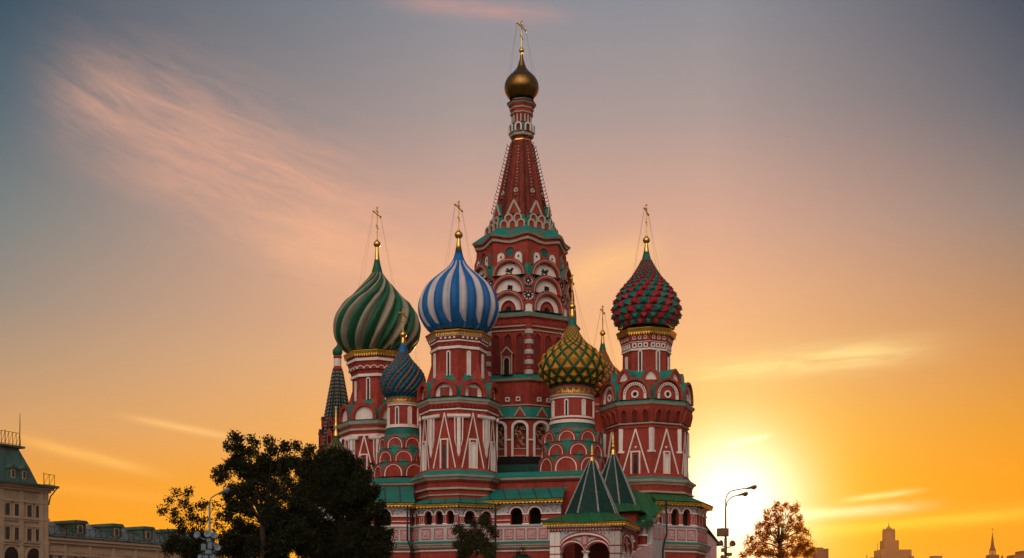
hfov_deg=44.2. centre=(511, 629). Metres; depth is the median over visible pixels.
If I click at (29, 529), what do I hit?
window
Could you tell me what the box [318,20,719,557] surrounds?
cathedral
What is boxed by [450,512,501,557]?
tree
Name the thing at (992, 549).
fortress tower
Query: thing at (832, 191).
sky
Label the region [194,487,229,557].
street lamp
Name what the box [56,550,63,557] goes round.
window
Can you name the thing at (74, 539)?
building
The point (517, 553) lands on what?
tree
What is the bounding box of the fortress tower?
[986,528,1002,557]
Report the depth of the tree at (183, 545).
87.89 m
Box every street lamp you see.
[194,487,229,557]
[717,485,756,557]
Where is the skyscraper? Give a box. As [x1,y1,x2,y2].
[874,523,911,557]
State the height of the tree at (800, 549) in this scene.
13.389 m
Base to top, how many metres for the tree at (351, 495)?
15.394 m
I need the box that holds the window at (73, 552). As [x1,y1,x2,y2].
[72,551,79,557]
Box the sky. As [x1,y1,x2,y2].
[0,0,1023,557]
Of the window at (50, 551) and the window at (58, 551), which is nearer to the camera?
the window at (50, 551)
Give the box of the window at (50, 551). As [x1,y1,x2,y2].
[49,550,54,557]
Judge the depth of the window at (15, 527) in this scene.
220.30 m
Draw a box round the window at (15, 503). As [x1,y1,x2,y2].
[13,501,21,515]
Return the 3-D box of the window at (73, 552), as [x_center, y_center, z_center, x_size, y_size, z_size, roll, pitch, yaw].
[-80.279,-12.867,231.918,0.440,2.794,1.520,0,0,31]
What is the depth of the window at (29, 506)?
222.79 m
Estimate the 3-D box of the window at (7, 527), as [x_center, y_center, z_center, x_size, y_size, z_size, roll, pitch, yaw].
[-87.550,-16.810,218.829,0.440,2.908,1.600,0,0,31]
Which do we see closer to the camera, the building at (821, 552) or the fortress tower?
the fortress tower
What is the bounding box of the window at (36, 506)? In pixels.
[34,503,42,517]
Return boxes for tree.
[157,486,228,557]
[210,429,323,557]
[289,444,396,557]
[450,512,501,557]
[513,546,529,557]
[738,498,816,557]
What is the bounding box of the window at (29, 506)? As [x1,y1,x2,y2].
[25,502,33,516]
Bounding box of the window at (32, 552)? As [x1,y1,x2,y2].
[23,544,45,557]
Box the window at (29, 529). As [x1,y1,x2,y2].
[25,525,33,541]
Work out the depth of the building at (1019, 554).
1094.41 m
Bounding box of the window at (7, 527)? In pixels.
[4,524,11,540]
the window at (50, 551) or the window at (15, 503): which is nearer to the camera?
the window at (15, 503)
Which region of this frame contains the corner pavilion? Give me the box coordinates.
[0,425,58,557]
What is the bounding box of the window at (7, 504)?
[4,500,11,514]
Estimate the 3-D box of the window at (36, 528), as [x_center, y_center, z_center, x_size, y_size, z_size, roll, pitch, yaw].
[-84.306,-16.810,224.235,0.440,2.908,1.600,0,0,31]
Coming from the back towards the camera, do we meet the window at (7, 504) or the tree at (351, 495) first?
the window at (7, 504)
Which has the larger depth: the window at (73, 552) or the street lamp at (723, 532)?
the window at (73, 552)
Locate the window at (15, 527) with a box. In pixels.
[13,524,21,541]
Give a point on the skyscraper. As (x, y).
(889, 545)
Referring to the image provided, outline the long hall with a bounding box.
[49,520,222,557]
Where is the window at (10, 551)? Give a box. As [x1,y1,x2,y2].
[1,543,22,557]
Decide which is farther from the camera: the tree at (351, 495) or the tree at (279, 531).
the tree at (351, 495)
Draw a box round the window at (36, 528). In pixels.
[34,526,42,542]
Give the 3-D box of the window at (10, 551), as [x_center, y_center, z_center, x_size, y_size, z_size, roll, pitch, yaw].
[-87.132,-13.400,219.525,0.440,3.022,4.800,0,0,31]
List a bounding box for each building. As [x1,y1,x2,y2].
[812,547,828,557]
[1007,551,1023,557]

